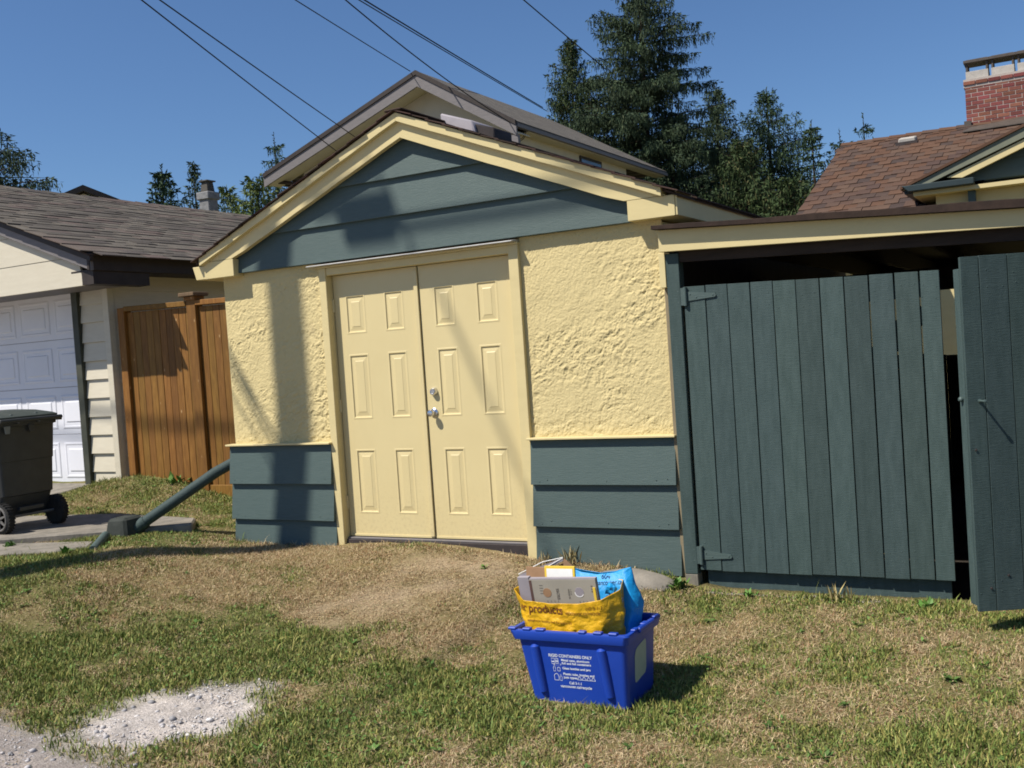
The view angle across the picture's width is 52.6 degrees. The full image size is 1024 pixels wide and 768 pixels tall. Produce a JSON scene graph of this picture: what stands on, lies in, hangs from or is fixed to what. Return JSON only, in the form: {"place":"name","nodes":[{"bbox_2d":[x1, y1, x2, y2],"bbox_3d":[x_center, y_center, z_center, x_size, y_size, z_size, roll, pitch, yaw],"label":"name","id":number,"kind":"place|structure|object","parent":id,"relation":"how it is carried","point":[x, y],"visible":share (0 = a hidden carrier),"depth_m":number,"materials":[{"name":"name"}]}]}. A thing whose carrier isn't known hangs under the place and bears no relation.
{"place":"outdoors","nodes":[
{"label":"outdoors","id":0,"kind":"place"},
{"bbox_2d":[0,541,93,556],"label":"path","id":1,"kind":"structure","parent":0,"point":[53,547],"depth_m":8.18,"materials":[{"name":"concrete"}]},
{"bbox_2d":[3,540,16,546],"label":"weed","id":2,"kind":"object","parent":1,"relation":"on","point":[8,544],"visible":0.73,"depth_m":8.36,"materials":[{"name":"green plant"}]},
{"bbox_2d":[0,483,195,543],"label":"driveway","id":3,"kind":"structure","parent":0,"point":[32,529],"depth_m":8.89,"materials":[{"name":"concrete"}]},
{"bbox_2d":[0,409,68,534],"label":"wheeled bin","id":4,"kind":"object","parent":3,"relation":"on","point":[26,455],"visible":1,"depth_m":9.00,"materials":[{"name":"grey plastic"}]},
{"bbox_2d":[0,678,288,767],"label":"gravel","id":5,"kind":"structure","parent":0,"point":[172,718],"depth_m":5.16,"materials":[{"name":"grey gravel"}]},
{"bbox_2d":[0,468,1023,767],"bbox_3d":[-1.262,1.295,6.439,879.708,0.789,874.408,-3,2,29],"label":"ground","id":6,"kind":"structure","parent":0,"point":[148,714],"depth_m":5.67,"materials":[{"name":"soil"}]},
{"bbox_2d":[0,128,87,195],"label":"fir tree","id":7,"kind":"object","parent":6,"relation":"on","point":[7,161],"visible":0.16,"depth_m":24.14,"materials":[{"name":"green plant"}]},
{"bbox_2d":[59,545,75,553],"bbox_3d":[-3.396,1.264,7.886,0.142,0.076,0.145,-3,2,29],"label":"weed","id":8,"kind":"object","parent":6,"relation":"on","point":[65,549],"visible":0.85,"depth_m":7.87,"materials":[{"name":"green plant"}]},
{"bbox_2d":[64,185,117,199],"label":"house","id":9,"kind":"structure","parent":6,"relation":"on","point":[83,190],"depth_m":39.88,"materials":[{"name":"paint"}]},
{"bbox_2d":[89,531,109,549],"bbox_3d":[-3.257,1.252,8.176,0.069,0.109,0.468,-4,2,-10],"label":"drain pipe","id":10,"kind":"object","parent":6,"relation":"on","point":[103,537],"visible":0.79,"depth_m":8.16,"materials":[{"name":"blue paint"}]},
{"bbox_2d":[0,185,250,483],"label":"neighbour garage","id":11,"kind":"structure","parent":6,"relation":"on","point":[76,271],"depth_m":11.55,"materials":[{"name":"beige"}]},
{"bbox_2d":[0,294,73,345],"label":"door section","id":12,"kind":"structure","parent":11,"relation":"in","point":[49,318],"depth_m":11.90,"materials":[{"name":"white paint"}]},
{"bbox_2d":[0,338,77,390],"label":"door section","id":13,"kind":"structure","parent":11,"relation":"in","point":[45,364],"depth_m":11.93,"materials":[{"name":"white paint"}]},
{"bbox_2d":[0,386,80,434],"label":"door section","id":14,"kind":"structure","parent":11,"relation":"in","point":[64,401],"depth_m":11.85,"materials":[{"name":"white paint"}]},
{"bbox_2d":[52,434,84,481],"bbox_3d":[-6.708,0.936,12.728,4.900,0.556,0.049,-3,2,29],"label":"door section","id":15,"kind":"structure","parent":11,"relation":"in","point":[67,458],"depth_m":11.78,"materials":[{"name":"white paint"}]},
{"bbox_2d":[196,179,219,210],"bbox_3d":[-8.724,-4.421,29.991,0.480,2.920,0.480,-3,2,29],"label":"chimney","id":16,"kind":"object","parent":11,"relation":"on","point":[208,197],"visible":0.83,"depth_m":29.82,"materials":[{"name":"grey concrete"}]},
{"bbox_2d":[107,515,144,536],"bbox_3d":[-3.222,1.202,8.634,0.279,0.208,0.230,-3,2,29],"label":"splash block","id":17,"kind":"object","parent":6,"relation":"on","point":[121,525],"depth_m":8.56,"materials":[{"name":"grey concrete"}]},
{"bbox_2d":[145,164,187,206],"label":"spruce tree","id":18,"kind":"object","parent":6,"relation":"on","point":[164,193],"visible":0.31,"depth_m":44.86,"materials":[{"name":"green plant"}]},
{"bbox_2d":[117,292,235,495],"bbox_3d":[-3.280,0.212,10.618,1.900,2.275,0.210,-3,2,29],"label":"fence","id":19,"kind":"object","parent":6,"relation":"on","point":[177,389],"visible":0.54,"depth_m":10.68,"materials":[{"name":"brown wood"}]},
{"bbox_2d":[161,471,191,483],"bbox_3d":[-3.465,0.962,10.676,0.315,0.137,0.205,-5,2,-30],"label":"weed","id":20,"kind":"object","parent":6,"relation":"on","point":[172,479],"visible":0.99,"depth_m":10.66,"materials":[{"name":"green plant"}]},
{"bbox_2d":[181,161,201,208],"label":"larch tree","id":21,"kind":"object","parent":6,"relation":"on","point":[194,167],"visible":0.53,"depth_m":44.91,"materials":[{"name":"green plant"}]},
{"bbox_2d":[217,184,246,212],"bbox_3d":[-10.851,-3.376,40.196,2.413,8.728,2.245,-5,2,-25],"label":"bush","id":22,"kind":"object","parent":6,"relation":"on","point":[226,195],"visible":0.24,"depth_m":39.93,"materials":[{"name":"green plant"}]},
{"bbox_2d":[227,173,281,214],"bbox_3d":[-9.094,-3.399,38.059,2.978,8.660,2.889,-3,2,29],"label":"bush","id":23,"kind":"object","parent":6,"relation":"on","point":[256,192],"visible":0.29,"depth_m":37.87,"materials":[{"name":"green plant"}]},
{"bbox_2d":[253,132,286,203],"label":"spruce tree","id":24,"kind":"object","parent":6,"relation":"on","point":[274,151],"visible":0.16,"depth_m":42.00,"materials":[{"name":"green plant"}]},
{"bbox_2d":[263,70,667,187],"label":"house","id":25,"kind":"structure","parent":6,"relation":"on","point":[419,92],"depth_m":25.00,"materials":[{"name":"paint"}]},
{"bbox_2d":[579,155,601,167],"bbox_3d":[2.085,-5.442,27.034,0.038,0.870,1.330,-3,2,29],"label":"window","id":26,"kind":"structure","parent":25,"relation":"in","point":[581,158],"depth_m":26.95,"materials":[{"name":"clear glass"}]},
{"bbox_2d":[134,107,850,575],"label":"garage","id":27,"kind":"structure","parent":6,"relation":"on","point":[446,329],"depth_m":7.49,"materials":[{"name":"beige paint"}]},
{"bbox_2d":[332,266,436,537],"bbox_3d":[-0.978,0.156,7.882,0.804,2.023,0.060,-3,2,29],"label":"door","id":28,"kind":"structure","parent":27,"relation":"in","point":[384,409],"depth_m":7.86,"materials":[{"name":"beige paint"}]},
{"bbox_2d":[418,255,526,540],"bbox_3d":[-0.279,0.121,7.462,0.815,2.023,0.112,-3,2,29],"label":"door","id":29,"kind":"structure","parent":27,"relation":"in","point":[473,412],"depth_m":7.48,"materials":[{"name":"beige paint"}]},
{"bbox_2d":[0,472,1023,767],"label":"grass","id":30,"kind":"structure","parent":6,"relation":"on","point":[56,668],"depth_m":5.45,"materials":[{"name":"green plant"}]},
{"bbox_2d":[0,478,1023,767],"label":"thatch","id":31,"kind":"object","parent":6,"relation":"on","point":[646,760],"visible":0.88,"depth_m":5.84,"materials":[{"name":"beige plant"}]},
{"bbox_2d":[0,479,1023,767],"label":"clover","id":32,"kind":"object","parent":6,"relation":"on","point":[456,681],"visible":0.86,"depth_m":5.29,"materials":[{"name":"green plant"}]},
{"bbox_2d":[5,483,1023,767],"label":"lawn weeds","id":33,"kind":"object","parent":6,"relation":"on","point":[767,723],"visible":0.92,"depth_m":5.08,"materials":[{"name":"green plant"}]},
{"bbox_2d":[541,552,555,559],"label":"grass tuft","id":34,"kind":"object","parent":6,"relation":"on","point":[548,556],"visible":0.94,"depth_m":7.11,"materials":[{"name":"plant"}]},
{"bbox_2d":[556,545,581,564],"bbox_3d":[0.383,1.157,7.016,0.174,0.140,0.163,-4,2,-1],"label":"grass tuft","id":35,"kind":"object","parent":6,"relation":"on","point":[571,552],"visible":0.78,"depth_m":6.99,"materials":[{"name":"beige plant"}]},
{"bbox_2d":[543,38,622,144],"bbox_3d":[2.393,-5.966,36.399,4.177,12.327,4.598,-3,2,29],"label":"cedar tree","id":36,"kind":"object","parent":6,"relation":"on","point":[561,104],"visible":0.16,"depth_m":35.87,"materials":[{"name":"green plant"}]},
{"bbox_2d":[508,612,659,708],"bbox_3d":[0.392,1.377,5.234,0.663,0.381,0.450,-4,1,29],"label":"recycling box","id":37,"kind":"object","parent":6,"relation":"on","point":[610,668],"visible":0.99,"depth_m":5.07,"materials":[{"name":"blue plastic"}]},
{"bbox_2d":[514,579,625,634],"bbox_3d":[0.308,1.222,5.235,0.595,0.452,0.268,-3,2,29],"label":"yellow bag","id":38,"kind":"object","parent":37,"relation":"in","point":[605,615],"visible":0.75,"depth_m":5.08,"materials":[{"name":"plastic"}]},
{"bbox_2d":[526,566,544,576],"bbox_3d":[0.140,1.058,5.364,0.140,0.220,0.009,-3,-2,29],"label":"cardboard piece","id":39,"kind":"object","parent":38,"relation":"in","point":[535,571],"visible":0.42,"depth_m":5.37,"materials":[{"name":"brown cardboard"}]},
{"bbox_2d":[519,557,572,575],"bbox_3d":[0.174,1.042,5.411,0.291,0.278,0.060,-3,-6,29],"label":"cardboard box","id":40,"kind":"object","parent":38,"relation":"in","point":[564,563],"visible":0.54,"depth_m":5.39,"materials":[{"name":"cardboard"}]},
{"bbox_2d":[517,576,600,603],"bbox_3d":[0.238,1.068,5.198,0.438,0.212,0.034,-6,7,29],"label":"cardboard carton","id":41,"kind":"object","parent":38,"relation":"in","point":[564,590],"visible":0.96,"depth_m":5.18,"materials":[{"name":"white cardboard"}]},
{"bbox_2d":[605,582,623,602],"bbox_3d":[0.501,1.034,5.107,0.096,0.107,0.062,-3,2,29],"label":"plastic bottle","id":42,"kind":"object","parent":38,"relation":"in","point":[611,588],"visible":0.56,"depth_m":5.10,"materials":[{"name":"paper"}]},
{"bbox_2d":[575,567,643,633],"bbox_3d":[0.454,1.208,5.277,0.468,0.558,0.194,-3,2,29],"label":"cyan bag","id":43,"kind":"object","parent":37,"relation":"in","point":[633,602],"visible":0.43,"depth_m":5.18,"materials":[{"name":"plastic"}]},
{"bbox_2d":[600,568,673,591],"bbox_3d":[0.763,1.331,6.733,0.631,0.259,0.291,-3,2,29],"label":"rock","id":44,"kind":"object","parent":6,"relation":"on","point":[645,579],"visible":0.31,"depth_m":6.58,"materials":[{"name":"concrete"}]},
{"bbox_2d":[557,0,756,209],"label":"spruce tree","id":45,"kind":"object","parent":6,"relation":"on","point":[642,95],"visible":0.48,"depth_m":33.20,"materials":[{"name":"green plant"}]},
{"bbox_2d":[668,576,689,588],"bbox_3d":[1.029,1.252,6.561,0.192,0.081,0.169,-3,2,29],"label":"weed","id":46,"kind":"object","parent":6,"relation":"on","point":[678,582],"visible":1,"depth_m":6.54,"materials":[{"name":"green plant"}]},
{"bbox_2d":[637,120,728,202],"bbox_3d":[5.138,-4.174,33.069,5.941,8.577,5.445,-4,2,-2],"label":"spruce tree","id":47,"kind":"object","parent":6,"relation":"on","point":[681,182],"visible":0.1,"depth_m":32.41,"materials":[{"name":"green plant"}]},
{"bbox_2d":[680,87,778,208],"bbox_3d":[8.027,-5.659,38.186,6.454,10.848,6.469,-4,2,3],"label":"spruce tree","id":48,"kind":"object","parent":6,"relation":"on","point":[727,133],"visible":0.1,"depth_m":37.78,"materials":[{"name":"green plant"}]},
{"bbox_2d":[699,137,796,216],"bbox_3d":[7.390,-3.788,32.038,4.509,7.561,4.768,-4,2,-4],"label":"cedar tree","id":49,"kind":"object","parent":6,"relation":"on","point":[748,179],"visible":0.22,"depth_m":31.50,"materials":[{"name":"green plant"}]},
{"bbox_2d":[743,588,758,596],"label":"weed","id":50,"kind":"object","parent":6,"relation":"on","point":[748,592],"visible":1,"depth_m":6.34,"materials":[{"name":"green plant"}]},
{"bbox_2d":[708,87,829,216],"bbox_3d":[9.277,-5.314,35.872,7.308,10.127,7.682,-5,2,-28],"label":"fir tree","id":51,"kind":"object","parent":6,"relation":"on","point":[768,139],"visible":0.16,"depth_m":35.70,"materials":[{"name":"green plant"}]},
{"bbox_2d":[755,175,813,216],"bbox_3d":[8.084,-3.044,30.195,3.368,6.092,3.286,-3,2,13],"label":"cedar tree","id":52,"kind":"object","parent":6,"relation":"on","point":[788,185],"visible":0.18,"depth_m":30.03,"materials":[{"name":"green plant"}]},
{"bbox_2d":[792,119,832,205],"bbox_3d":[9.850,-4.465,34.105,3.874,8.461,3.688,-3,2,29],"label":"fir tree","id":53,"kind":"object","parent":6,"relation":"on","point":[811,139],"visible":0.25,"depth_m":34.04,"materials":[{"name":"green plant"}]},
{"bbox_2d":[706,591,935,605],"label":"concrete kerb","id":54,"kind":"structure","parent":6,"relation":"on","point":[789,597],"depth_m":6.26,"materials":[{"name":"grey concrete"}]},
{"bbox_2d":[651,198,1023,585],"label":"carport","id":55,"kind":"object","parent":6,"relation":"on","point":[942,238],"visible":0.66,"depth_m":6.53,"materials":[{"name":"beige paint"}]},
{"bbox_2d":[677,270,955,598],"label":"plank gate","id":56,"kind":"structure","parent":55,"relation":"attached to","point":[784,316],"depth_m":6.16,"materials":[{"name":"blue paint"}]},
{"bbox_2d":[953,253,1023,611],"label":"plank gate","id":57,"kind":"structure","parent":55,"relation":"attached to","point":[989,301],"depth_m":5.18,"materials":[{"name":"blue paint"}]},
{"bbox_2d":[822,130,852,173],"bbox_3d":[11.120,-4.394,34.143,2.064,8.145,1.977,-3,2,18],"label":"fir tree","id":58,"kind":"object","parent":6,"relation":"on","point":[834,145],"visible":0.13,"depth_m":34.01,"materials":[{"name":"green plant"}]},
{"bbox_2d":[822,582,855,604],"bbox_3d":[1.895,1.213,6.036,0.174,0.131,0.162,-5,2,-29],"label":"grass tuft","id":59,"kind":"object","parent":6,"relation":"on","point":[831,594],"visible":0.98,"depth_m":6.04,"materials":[{"name":"plant"}]},
{"bbox_2d":[853,112,874,139],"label":"fir tree","id":60,"kind":"object","parent":6,"relation":"on","point":[869,129],"visible":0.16,"depth_m":33.94,"materials":[{"name":"green plant"}]},
{"bbox_2d":[796,50,1023,354],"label":"house","id":61,"kind":"structure","parent":6,"relation":"on","point":[978,155],"depth_m":17.74,"materials":[{"name":"beige paint"}]},
{"bbox_2d":[915,596,936,608],"bbox_3d":[2.304,1.222,5.769,0.122,0.059,0.096,-5,2,-41],"label":"weed","id":62,"kind":"object","parent":6,"relation":"on","point":[928,602],"visible":0.91,"depth_m":5.78,"materials":[{"name":"green plant"}]},
{"bbox_3d":[-7.267,-4.501,5.731,1.800,13.500,0.775,-3,2,29],"label":"utility pole","id":63,"kind":"object","parent":6,"relation":"on","visible":0},
{"bbox_2d":[141,0,335,150],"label":"service wire","id":64,"kind":"object","parent":63,"relation":"attached to","point":[231,70],"visible":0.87,"depth_m":17.96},
{"bbox_2d":[159,0,354,136],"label":"service wire","id":65,"kind":"object","parent":63,"relation":"attached to","point":[250,63],"visible":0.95,"depth_m":18.29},
{"bbox_2d":[295,0,409,70],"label":"service wire","id":66,"kind":"object","parent":63,"relation":"attached to","point":[349,33],"visible":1,"depth_m":20.72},
{"bbox_2d":[345,0,525,140],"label":"service wire","id":67,"kind":"object","parent":63,"relation":"attached to","point":[427,65],"visible":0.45,"depth_m":19.25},
{"bbox_2d":[359,0,546,110],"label":"service wire","id":68,"kind":"object","parent":63,"relation":"attached to","point":[444,51],"visible":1,"depth_m":25.48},
{"bbox_2d":[364,0,542,107],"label":"service wire","id":69,"kind":"object","parent":63,"relation":"attached to","point":[444,48],"visible":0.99,"depth_m":25.68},
{"bbox_2d":[523,0,604,68],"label":"service wire","id":70,"kind":"object","parent":63,"relation":"attached to","point":[562,32],"visible":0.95,"depth_m":29.35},
{"bbox_2d":[0,0,1023,213],"label":"sky","id":71,"kind":"structure","parent":0,"point":[106,93],"materials":[{"name":"blue"}]},
{"bbox_2d":[544,566,575,576],"bbox_3d":[0.251,1.051,5.293,0.172,0.240,0.013,-5,-2,29],"label":"magazine","id":72,"kind":"object","parent":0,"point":[560,571],"visible":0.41,"depth_m":5.29,"materials":[{"name":"white paper"}]},
{"bbox_2d":[812,477,970,599],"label":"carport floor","id":73,"kind":"structure","parent":0,"point":[961,586],"depth_m":7.71,"materials":[{"name":"black"}]}
]}

